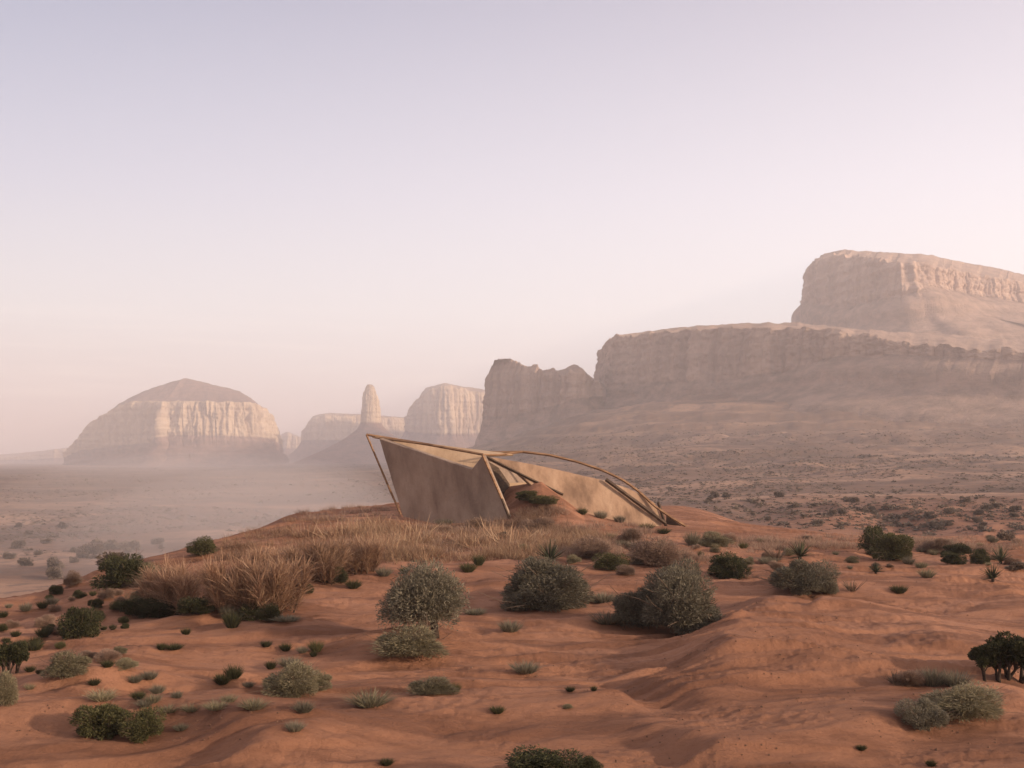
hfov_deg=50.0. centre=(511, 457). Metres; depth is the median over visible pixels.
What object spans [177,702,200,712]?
grass tuft
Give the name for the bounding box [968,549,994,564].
dark bush
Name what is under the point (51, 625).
shrub
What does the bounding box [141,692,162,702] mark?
grass tuft
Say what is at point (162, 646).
green tuft
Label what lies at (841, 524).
scrubland
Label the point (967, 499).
bank shrub
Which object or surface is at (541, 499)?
green plant
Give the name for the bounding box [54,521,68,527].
valley shrub
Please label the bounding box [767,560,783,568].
dry plant
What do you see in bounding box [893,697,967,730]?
sagebrush
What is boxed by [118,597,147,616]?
dark bush
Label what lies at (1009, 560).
dry plant
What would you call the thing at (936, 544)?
pink brush
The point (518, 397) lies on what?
castle butte
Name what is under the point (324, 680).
pale bush
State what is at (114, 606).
shrub
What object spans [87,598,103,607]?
shrub
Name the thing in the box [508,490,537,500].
green plant
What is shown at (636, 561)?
dry plant
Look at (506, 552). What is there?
dry grass
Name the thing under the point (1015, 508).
bank shrub
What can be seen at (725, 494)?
bank shrub
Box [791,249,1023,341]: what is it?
rock mesa
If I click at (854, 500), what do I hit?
bank shrub
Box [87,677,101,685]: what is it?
green tuft
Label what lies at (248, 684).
grey tuft
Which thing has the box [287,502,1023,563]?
pinkish grass
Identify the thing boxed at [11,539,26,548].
valley shrub
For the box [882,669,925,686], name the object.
dry clump
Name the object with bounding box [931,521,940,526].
bank shrub
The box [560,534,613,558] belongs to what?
pink brush
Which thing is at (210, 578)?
dry brush
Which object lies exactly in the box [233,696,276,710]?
grass tuft
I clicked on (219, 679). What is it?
green tuft
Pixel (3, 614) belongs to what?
shrub
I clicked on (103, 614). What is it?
shrub
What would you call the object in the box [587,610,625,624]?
twiggy clump
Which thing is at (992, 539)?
dry plant
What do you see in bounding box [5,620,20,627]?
shrub
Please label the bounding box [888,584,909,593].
green tuft
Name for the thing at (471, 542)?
tall grass
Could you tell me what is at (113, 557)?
dark bush
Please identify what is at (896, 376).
rock escarpment
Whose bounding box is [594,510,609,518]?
grey tuft
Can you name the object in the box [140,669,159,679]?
grey tuft
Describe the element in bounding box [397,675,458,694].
grass clump
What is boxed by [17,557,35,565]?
valley shrub
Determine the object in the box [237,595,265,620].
dark bush
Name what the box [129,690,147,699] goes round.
green tuft
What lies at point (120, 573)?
dark bush
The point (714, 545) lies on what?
dry plant
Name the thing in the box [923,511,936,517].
bank shrub
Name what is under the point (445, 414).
rounded mesa
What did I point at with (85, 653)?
brown bush
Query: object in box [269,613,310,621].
dark bush
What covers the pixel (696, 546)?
dry plant
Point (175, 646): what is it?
green tuft
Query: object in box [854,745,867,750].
green tuft
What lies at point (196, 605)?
dark bush
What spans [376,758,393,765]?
green tuft
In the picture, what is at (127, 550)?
valley shrub
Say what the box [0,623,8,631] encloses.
shrub
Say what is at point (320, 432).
mesa
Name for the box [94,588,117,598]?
shrub
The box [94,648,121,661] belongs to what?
brown bush
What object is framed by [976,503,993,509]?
bank shrub
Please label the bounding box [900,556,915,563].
dry plant
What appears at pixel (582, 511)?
green tuft
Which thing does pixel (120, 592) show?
shrub
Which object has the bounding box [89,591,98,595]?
shrub
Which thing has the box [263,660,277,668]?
green tuft
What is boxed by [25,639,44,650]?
shrub
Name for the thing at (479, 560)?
green tuft
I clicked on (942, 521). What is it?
bank shrub
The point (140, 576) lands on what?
pale bush
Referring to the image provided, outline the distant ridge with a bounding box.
[0,447,68,462]
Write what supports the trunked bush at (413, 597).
on the ground at (948, 617)
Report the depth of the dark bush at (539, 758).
11.29 m
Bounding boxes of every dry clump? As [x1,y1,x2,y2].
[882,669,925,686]
[915,665,954,686]
[934,667,978,686]
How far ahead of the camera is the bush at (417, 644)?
17.54 m
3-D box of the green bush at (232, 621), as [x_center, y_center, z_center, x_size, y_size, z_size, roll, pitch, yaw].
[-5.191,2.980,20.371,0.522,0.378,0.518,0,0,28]
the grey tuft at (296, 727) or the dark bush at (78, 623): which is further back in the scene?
the dark bush at (78, 623)
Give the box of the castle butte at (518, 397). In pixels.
[473,358,605,447]
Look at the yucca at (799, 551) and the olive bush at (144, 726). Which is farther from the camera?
the yucca at (799, 551)
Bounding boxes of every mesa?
[288,413,404,462]
[400,383,484,447]
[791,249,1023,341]
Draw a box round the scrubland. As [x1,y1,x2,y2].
[0,421,1023,556]
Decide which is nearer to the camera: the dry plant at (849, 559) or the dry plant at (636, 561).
the dry plant at (636, 561)
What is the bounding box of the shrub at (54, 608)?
[48,604,61,611]
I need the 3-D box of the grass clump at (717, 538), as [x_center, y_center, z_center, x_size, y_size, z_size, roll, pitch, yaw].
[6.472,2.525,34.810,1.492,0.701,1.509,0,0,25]
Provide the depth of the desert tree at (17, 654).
16.04 m
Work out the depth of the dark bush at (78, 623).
20.95 m
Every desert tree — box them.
[0,639,29,673]
[967,643,997,681]
[980,630,1023,683]
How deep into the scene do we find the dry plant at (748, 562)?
30.21 m
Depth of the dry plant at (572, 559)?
30.24 m
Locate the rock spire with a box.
[291,384,396,463]
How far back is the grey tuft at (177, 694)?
13.89 m
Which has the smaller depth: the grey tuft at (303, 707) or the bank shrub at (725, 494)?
the grey tuft at (303, 707)
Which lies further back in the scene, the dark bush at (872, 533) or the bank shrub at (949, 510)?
the bank shrub at (949, 510)
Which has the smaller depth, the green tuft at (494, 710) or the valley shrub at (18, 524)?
the green tuft at (494, 710)
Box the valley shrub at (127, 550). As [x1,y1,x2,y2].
[120,547,131,553]
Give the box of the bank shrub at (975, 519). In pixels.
[971,516,983,521]
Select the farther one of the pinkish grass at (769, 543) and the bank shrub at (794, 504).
the bank shrub at (794, 504)
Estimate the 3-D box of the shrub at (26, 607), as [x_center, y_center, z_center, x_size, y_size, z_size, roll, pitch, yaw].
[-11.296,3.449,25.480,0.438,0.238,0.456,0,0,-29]
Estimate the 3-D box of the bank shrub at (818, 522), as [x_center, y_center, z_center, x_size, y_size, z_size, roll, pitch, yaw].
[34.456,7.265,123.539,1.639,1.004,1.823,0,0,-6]
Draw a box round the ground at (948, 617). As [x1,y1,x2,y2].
[0,393,1023,767]
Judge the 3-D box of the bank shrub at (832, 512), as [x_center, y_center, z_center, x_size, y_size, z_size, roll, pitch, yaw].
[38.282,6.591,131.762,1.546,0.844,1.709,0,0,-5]
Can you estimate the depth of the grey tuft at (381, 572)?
27.40 m
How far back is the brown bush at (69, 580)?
29.70 m
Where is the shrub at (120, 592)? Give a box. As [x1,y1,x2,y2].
[114,588,123,595]
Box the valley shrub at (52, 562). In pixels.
[46,556,71,568]
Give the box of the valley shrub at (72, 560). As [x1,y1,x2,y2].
[69,556,78,562]
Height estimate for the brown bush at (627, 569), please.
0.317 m
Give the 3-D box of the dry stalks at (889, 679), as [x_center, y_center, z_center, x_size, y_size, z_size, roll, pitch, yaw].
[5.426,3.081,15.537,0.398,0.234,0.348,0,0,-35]
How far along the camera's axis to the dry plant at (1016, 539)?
41.34 m
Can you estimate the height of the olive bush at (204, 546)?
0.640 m
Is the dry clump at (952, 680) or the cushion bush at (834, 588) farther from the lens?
the cushion bush at (834, 588)
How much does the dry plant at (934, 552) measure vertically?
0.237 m
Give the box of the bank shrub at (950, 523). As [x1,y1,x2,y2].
[944,519,954,524]
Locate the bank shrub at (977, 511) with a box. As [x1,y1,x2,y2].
[972,509,984,514]
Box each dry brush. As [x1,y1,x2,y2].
[125,549,222,614]
[193,550,260,613]
[212,550,323,613]
[240,544,303,573]
[274,532,357,584]
[327,534,390,574]
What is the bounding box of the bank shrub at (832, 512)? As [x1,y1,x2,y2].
[826,509,837,514]
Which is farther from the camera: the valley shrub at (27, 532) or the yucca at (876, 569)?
the valley shrub at (27, 532)
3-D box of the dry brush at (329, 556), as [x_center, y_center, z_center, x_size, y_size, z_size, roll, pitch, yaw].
[-4.567,2.415,26.705,2.234,1.286,2.423,0,0,32]
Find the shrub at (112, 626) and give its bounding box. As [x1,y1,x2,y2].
[108,623,117,629]
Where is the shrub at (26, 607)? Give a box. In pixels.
[18,601,31,610]
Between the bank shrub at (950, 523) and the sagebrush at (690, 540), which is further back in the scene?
the bank shrub at (950, 523)
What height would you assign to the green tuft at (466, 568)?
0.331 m
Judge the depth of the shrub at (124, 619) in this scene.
23.02 m
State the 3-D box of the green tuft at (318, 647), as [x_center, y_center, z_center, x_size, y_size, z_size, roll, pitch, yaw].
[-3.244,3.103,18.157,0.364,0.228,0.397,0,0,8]
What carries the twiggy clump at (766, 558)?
on the ground at (948, 617)
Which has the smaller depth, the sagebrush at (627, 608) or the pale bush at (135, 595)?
the sagebrush at (627, 608)
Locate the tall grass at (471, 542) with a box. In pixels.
[287,509,555,554]
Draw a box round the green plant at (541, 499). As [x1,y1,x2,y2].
[522,495,558,504]
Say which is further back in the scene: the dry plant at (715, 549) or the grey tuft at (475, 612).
the dry plant at (715, 549)
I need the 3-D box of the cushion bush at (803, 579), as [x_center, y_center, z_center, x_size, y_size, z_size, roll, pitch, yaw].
[6.615,2.806,26.015,2.361,0.916,1.934,0,0,2]
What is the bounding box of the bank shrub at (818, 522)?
[812,519,823,525]
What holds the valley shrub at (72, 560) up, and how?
on the ground at (948, 617)
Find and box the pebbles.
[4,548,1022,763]
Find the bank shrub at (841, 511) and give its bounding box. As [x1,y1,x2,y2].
[837,508,846,513]
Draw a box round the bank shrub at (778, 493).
[772,491,784,496]
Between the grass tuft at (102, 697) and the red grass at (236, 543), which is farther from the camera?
the red grass at (236, 543)
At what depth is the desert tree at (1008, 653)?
15.76 m
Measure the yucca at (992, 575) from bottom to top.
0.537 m
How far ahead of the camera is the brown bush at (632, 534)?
34.33 m
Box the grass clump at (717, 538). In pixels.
[698,527,734,547]
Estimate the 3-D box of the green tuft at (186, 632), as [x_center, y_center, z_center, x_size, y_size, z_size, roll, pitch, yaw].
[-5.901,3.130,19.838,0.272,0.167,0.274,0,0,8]
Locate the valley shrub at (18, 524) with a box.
[13,522,21,526]
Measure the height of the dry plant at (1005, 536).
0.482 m
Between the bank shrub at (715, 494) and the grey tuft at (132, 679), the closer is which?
the grey tuft at (132, 679)
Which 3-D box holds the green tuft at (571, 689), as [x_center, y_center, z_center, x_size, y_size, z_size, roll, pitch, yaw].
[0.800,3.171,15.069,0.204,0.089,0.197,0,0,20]
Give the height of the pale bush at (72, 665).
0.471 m
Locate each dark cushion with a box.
[940,542,973,555]
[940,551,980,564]
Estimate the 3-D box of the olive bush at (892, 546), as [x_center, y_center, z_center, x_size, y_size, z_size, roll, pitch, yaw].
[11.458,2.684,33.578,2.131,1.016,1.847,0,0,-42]
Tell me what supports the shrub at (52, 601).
on the ground at (948, 617)
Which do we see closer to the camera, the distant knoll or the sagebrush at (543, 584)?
the sagebrush at (543, 584)
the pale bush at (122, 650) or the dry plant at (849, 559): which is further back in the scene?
the dry plant at (849, 559)
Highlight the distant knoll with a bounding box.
[280,432,300,456]
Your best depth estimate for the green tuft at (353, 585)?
26.12 m
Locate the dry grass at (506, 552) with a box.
[328,517,619,564]
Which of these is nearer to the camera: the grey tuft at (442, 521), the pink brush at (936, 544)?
the pink brush at (936, 544)
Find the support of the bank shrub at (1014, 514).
on the ground at (948, 617)
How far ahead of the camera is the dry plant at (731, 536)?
36.58 m
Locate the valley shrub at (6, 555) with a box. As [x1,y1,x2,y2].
[2,552,16,558]
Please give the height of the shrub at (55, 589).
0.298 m
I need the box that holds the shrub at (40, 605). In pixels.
[35,600,50,608]
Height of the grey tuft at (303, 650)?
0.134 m
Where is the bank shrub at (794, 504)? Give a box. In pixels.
[786,501,799,508]
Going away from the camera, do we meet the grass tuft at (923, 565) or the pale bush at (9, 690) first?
the pale bush at (9, 690)
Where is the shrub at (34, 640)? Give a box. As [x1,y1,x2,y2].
[27,635,43,643]
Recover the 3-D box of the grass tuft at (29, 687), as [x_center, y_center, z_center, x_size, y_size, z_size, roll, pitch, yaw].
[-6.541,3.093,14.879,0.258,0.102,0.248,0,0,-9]
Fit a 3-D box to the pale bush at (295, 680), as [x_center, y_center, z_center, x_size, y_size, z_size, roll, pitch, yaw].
[-3.062,3.009,14.999,1.329,0.504,1.591,0,0,30]
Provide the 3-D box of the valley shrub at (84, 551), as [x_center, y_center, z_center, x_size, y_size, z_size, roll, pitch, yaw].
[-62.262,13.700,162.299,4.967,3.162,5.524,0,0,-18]
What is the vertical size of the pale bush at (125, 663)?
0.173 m
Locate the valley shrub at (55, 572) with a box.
[45,566,63,578]
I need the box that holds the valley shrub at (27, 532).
[23,530,33,534]
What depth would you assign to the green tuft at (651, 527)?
39.01 m
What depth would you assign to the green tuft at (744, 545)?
34.30 m
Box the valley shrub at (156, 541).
[150,537,165,543]
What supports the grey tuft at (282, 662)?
on the ground at (948, 617)
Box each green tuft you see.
[22,665,38,671]
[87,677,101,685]
[100,659,115,667]
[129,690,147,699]
[155,641,166,649]
[165,642,183,649]
[179,627,191,634]
[212,672,231,684]
[223,660,244,678]
[258,640,272,646]
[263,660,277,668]
[277,643,292,650]
[307,638,323,651]
[309,652,317,656]
[343,579,362,588]
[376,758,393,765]
[451,681,462,690]
[459,561,478,572]
[470,554,485,565]
[488,704,507,713]
[564,686,575,691]
[577,507,588,514]
[639,523,655,528]
[655,527,670,533]
[739,543,748,547]
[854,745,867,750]
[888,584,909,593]
[925,759,936,766]
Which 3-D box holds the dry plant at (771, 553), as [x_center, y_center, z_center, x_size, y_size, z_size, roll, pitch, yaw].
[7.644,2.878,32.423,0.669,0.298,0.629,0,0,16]
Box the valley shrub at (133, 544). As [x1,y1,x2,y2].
[119,539,140,550]
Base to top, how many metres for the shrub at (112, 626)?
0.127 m
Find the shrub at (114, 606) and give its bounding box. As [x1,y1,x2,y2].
[108,600,120,610]
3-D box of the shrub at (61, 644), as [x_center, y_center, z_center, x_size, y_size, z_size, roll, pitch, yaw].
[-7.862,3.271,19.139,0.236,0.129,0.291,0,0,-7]
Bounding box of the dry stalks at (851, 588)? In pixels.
[839,577,866,591]
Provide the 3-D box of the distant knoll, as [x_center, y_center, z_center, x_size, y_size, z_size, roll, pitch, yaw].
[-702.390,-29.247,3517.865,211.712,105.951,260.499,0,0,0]
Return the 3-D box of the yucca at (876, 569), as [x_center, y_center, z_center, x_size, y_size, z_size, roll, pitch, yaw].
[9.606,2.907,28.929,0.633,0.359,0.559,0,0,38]
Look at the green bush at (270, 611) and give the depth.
20.89 m
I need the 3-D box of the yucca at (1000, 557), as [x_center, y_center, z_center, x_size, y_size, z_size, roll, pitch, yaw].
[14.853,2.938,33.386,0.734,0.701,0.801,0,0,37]
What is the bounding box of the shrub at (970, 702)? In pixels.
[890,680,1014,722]
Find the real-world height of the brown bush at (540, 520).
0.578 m
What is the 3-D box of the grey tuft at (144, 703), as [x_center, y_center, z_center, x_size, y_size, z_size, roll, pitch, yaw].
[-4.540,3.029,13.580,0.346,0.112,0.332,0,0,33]
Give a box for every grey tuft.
[126,674,143,682]
[132,698,153,707]
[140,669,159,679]
[147,684,166,693]
[169,689,183,697]
[171,723,189,730]
[240,681,257,687]
[271,655,308,666]
[284,719,307,731]
[289,699,316,712]
[295,646,308,652]
[372,567,393,575]
[435,517,453,524]
[462,607,491,614]
[496,620,525,632]
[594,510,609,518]
[611,515,626,522]
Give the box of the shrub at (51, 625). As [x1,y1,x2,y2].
[42,624,55,631]
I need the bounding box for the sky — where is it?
[0,0,1023,453]
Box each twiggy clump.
[505,659,542,673]
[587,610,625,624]
[589,591,621,602]
[755,556,780,563]
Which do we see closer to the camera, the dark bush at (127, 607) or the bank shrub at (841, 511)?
the dark bush at (127, 607)
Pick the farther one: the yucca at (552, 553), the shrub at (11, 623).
the yucca at (552, 553)
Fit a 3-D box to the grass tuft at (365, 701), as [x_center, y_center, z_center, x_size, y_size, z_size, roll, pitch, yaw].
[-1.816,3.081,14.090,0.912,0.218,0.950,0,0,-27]
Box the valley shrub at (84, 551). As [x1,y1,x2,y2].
[72,541,106,558]
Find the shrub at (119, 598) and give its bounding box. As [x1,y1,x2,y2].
[113,596,125,602]
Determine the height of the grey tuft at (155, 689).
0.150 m
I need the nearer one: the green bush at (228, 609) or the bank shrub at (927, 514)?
the green bush at (228, 609)
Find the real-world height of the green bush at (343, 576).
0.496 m
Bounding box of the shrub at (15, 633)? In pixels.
[9,630,21,636]
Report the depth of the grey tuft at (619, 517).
39.86 m
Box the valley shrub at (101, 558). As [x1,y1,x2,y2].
[95,551,127,566]
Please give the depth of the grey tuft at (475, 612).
21.40 m
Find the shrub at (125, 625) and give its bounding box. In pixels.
[120,622,129,628]
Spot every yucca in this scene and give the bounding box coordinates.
[533,539,569,562]
[761,545,795,559]
[785,540,813,559]
[868,562,883,573]
[979,563,1001,581]
[990,544,1011,563]
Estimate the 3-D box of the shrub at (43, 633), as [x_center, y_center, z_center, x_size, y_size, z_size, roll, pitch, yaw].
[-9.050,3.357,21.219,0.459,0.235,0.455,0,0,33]
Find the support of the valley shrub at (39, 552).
on the ground at (948, 617)
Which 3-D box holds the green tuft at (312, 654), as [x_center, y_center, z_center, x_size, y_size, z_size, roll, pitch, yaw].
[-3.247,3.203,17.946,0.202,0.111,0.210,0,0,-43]
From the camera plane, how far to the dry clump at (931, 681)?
15.38 m
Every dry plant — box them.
[496,532,508,539]
[559,554,581,563]
[629,557,644,564]
[692,544,700,548]
[709,547,720,551]
[710,543,720,547]
[723,532,738,540]
[742,558,753,565]
[761,550,777,558]
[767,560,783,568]
[781,548,794,555]
[844,556,866,562]
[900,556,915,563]
[915,547,926,551]
[927,549,938,554]
[985,535,1000,542]
[994,531,1014,540]
[1003,557,1021,564]
[1011,538,1021,543]
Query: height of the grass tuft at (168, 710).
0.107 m
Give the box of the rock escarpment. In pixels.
[593,322,1023,427]
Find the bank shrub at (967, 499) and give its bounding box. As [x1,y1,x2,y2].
[958,496,970,501]
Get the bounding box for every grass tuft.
[24,683,34,689]
[82,685,119,701]
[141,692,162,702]
[157,703,180,712]
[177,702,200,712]
[199,698,231,710]
[219,693,241,701]
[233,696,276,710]
[339,684,401,707]
[911,561,930,567]
[917,568,936,577]
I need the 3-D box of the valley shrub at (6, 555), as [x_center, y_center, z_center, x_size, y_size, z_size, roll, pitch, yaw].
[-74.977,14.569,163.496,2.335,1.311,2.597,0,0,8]
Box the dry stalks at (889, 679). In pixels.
[881,668,904,683]
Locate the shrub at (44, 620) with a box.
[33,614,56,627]
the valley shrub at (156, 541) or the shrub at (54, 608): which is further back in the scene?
the valley shrub at (156, 541)
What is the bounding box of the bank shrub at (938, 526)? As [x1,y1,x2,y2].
[933,523,944,529]
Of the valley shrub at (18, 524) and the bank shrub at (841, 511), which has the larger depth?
the valley shrub at (18, 524)
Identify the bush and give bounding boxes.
[0,669,29,706]
[36,646,97,678]
[46,603,114,639]
[58,697,156,740]
[63,570,84,586]
[74,549,164,589]
[80,650,98,657]
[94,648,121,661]
[106,553,120,570]
[108,646,128,654]
[114,657,139,670]
[115,590,152,602]
[117,705,179,743]
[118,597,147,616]
[125,556,163,585]
[131,597,178,618]
[176,596,215,614]
[182,535,218,555]
[218,602,239,617]
[220,609,243,628]
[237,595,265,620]
[249,659,358,697]
[250,603,283,620]
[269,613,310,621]
[304,583,313,593]
[307,666,337,691]
[316,566,353,583]
[357,613,450,658]
[375,557,471,638]
[458,518,491,528]
[496,744,626,767]
[507,516,559,531]
[563,704,573,708]
[569,749,603,767]
[580,552,630,570]
[615,564,636,574]
[616,527,642,543]
[703,551,754,579]
[746,556,840,595]
[817,576,839,594]
[857,522,887,554]
[863,529,926,560]
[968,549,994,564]
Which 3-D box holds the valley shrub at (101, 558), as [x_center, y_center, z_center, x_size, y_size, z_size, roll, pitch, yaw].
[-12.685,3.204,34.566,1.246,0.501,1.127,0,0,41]
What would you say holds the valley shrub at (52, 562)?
on the ground at (948, 617)
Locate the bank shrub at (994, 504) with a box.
[991,502,1000,507]
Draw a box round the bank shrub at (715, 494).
[708,491,719,497]
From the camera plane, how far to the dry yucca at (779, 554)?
32.29 m
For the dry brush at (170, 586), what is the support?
on the ground at (948, 617)
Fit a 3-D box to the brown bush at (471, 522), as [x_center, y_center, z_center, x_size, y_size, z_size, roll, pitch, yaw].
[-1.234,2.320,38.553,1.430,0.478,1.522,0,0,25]
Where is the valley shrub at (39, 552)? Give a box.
[33,550,42,554]
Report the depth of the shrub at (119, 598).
24.32 m
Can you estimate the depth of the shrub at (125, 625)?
21.64 m
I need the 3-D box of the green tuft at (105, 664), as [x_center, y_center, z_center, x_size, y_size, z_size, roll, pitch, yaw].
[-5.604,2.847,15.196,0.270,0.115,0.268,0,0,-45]
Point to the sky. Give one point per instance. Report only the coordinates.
(295, 207)
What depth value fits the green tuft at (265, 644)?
18.45 m
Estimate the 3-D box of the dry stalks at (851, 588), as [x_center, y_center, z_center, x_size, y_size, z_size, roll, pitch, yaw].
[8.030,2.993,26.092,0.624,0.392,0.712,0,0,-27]
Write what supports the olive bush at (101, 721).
on the ground at (948, 617)
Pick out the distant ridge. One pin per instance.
(52, 456)
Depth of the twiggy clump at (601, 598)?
24.24 m
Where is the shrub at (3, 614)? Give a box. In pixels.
[0,610,8,617]
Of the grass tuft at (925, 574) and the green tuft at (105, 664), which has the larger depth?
the grass tuft at (925, 574)
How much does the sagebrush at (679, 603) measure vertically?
1.518 m
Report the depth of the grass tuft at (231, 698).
13.55 m
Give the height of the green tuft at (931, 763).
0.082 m
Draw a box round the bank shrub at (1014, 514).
[1008,512,1018,516]
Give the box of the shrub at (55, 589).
[45,584,63,594]
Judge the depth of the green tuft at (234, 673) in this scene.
15.77 m
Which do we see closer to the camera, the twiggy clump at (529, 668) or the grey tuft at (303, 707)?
the grey tuft at (303, 707)
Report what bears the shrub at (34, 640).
on the ground at (948, 617)
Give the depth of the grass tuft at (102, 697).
13.80 m
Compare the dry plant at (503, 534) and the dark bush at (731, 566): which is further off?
the dry plant at (503, 534)
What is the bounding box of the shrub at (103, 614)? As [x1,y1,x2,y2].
[90,610,105,619]
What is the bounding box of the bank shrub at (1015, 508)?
[1008,503,1021,511]
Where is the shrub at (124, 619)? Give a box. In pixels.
[117,616,129,623]
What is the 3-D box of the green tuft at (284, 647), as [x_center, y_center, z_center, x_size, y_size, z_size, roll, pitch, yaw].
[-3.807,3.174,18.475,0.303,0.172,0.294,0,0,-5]
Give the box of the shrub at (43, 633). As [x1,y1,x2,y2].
[34,626,53,637]
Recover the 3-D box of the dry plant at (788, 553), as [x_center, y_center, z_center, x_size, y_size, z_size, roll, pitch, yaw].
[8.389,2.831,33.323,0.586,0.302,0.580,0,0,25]
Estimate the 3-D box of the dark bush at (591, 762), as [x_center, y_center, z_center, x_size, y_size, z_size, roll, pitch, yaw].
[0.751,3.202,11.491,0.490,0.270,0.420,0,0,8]
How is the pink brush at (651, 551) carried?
on the ground at (948, 617)
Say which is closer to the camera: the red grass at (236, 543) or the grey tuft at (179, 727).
the grey tuft at (179, 727)
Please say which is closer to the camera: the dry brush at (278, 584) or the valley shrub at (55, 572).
the dry brush at (278, 584)
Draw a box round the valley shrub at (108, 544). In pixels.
[91,538,119,550]
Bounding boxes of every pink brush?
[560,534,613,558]
[620,535,688,566]
[916,538,954,553]
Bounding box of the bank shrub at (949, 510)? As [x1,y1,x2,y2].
[942,507,956,513]
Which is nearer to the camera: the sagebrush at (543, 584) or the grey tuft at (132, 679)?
the grey tuft at (132, 679)
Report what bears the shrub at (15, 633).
on the ground at (948, 617)
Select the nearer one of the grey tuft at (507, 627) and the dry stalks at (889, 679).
the dry stalks at (889, 679)
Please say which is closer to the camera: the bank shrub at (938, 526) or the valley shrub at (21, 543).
the bank shrub at (938, 526)
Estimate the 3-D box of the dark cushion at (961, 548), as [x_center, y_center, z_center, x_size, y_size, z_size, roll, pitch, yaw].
[14.616,2.980,35.884,1.462,0.482,1.039,0,0,-35]
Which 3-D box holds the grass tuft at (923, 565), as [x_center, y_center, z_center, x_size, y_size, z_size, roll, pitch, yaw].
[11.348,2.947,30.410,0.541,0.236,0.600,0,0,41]
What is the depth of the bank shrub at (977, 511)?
131.60 m
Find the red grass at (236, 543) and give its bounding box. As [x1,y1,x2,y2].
[184,504,575,564]
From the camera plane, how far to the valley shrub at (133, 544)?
173.64 m
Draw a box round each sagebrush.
[477,552,608,612]
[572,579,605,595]
[604,583,668,628]
[622,556,725,635]
[682,530,703,544]
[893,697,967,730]
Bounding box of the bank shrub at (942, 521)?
[940,520,950,525]
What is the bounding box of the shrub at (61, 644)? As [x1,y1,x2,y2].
[54,641,65,648]
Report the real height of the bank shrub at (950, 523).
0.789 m
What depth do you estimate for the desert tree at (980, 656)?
15.73 m
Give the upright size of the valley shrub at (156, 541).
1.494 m
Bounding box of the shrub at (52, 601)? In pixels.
[43,596,59,604]
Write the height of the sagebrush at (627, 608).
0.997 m
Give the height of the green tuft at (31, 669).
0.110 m
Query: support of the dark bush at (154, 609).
on the ground at (948, 617)
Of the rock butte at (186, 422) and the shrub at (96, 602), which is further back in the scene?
the rock butte at (186, 422)
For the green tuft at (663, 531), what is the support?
on the ground at (948, 617)
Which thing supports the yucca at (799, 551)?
on the ground at (948, 617)
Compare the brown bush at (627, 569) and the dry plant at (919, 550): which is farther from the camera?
the dry plant at (919, 550)
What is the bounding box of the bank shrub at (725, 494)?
[722,492,730,496]
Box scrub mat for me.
[1003,561,1023,570]
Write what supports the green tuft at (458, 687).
on the ground at (948, 617)
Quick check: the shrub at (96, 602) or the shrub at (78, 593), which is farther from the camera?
the shrub at (78, 593)
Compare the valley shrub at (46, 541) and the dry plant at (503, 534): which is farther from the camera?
the valley shrub at (46, 541)
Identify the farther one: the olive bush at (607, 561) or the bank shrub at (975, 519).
the bank shrub at (975, 519)
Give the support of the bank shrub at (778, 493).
on the ground at (948, 617)
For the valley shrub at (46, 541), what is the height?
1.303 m
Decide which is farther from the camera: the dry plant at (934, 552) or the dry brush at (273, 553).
the dry plant at (934, 552)
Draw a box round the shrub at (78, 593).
[72,590,86,597]
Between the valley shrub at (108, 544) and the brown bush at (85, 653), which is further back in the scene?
the valley shrub at (108, 544)
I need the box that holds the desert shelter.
[366,434,688,526]
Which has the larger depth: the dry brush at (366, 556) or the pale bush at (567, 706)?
the dry brush at (366, 556)
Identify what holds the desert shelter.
on the ground at (948, 617)
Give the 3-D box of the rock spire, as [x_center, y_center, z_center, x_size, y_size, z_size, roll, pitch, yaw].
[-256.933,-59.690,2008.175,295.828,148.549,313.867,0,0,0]
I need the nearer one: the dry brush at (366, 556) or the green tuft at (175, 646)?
the green tuft at (175, 646)
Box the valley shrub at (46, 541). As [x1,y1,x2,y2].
[40,538,51,543]
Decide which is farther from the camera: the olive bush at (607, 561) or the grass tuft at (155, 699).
the olive bush at (607, 561)
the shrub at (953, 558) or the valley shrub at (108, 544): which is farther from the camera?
the valley shrub at (108, 544)
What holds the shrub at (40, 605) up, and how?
on the ground at (948, 617)
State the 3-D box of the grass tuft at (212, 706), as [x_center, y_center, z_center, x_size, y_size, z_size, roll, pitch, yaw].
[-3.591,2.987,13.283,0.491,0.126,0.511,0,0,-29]
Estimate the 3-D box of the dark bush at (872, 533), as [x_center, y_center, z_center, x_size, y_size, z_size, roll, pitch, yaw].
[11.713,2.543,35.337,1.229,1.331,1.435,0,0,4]
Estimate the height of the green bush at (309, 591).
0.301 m
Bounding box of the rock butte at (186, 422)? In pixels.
[62,378,289,465]
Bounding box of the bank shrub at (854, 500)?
[848,497,860,502]
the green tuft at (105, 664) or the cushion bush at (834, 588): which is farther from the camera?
the cushion bush at (834, 588)
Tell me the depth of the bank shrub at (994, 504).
136.45 m
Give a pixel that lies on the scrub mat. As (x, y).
(1017, 565)

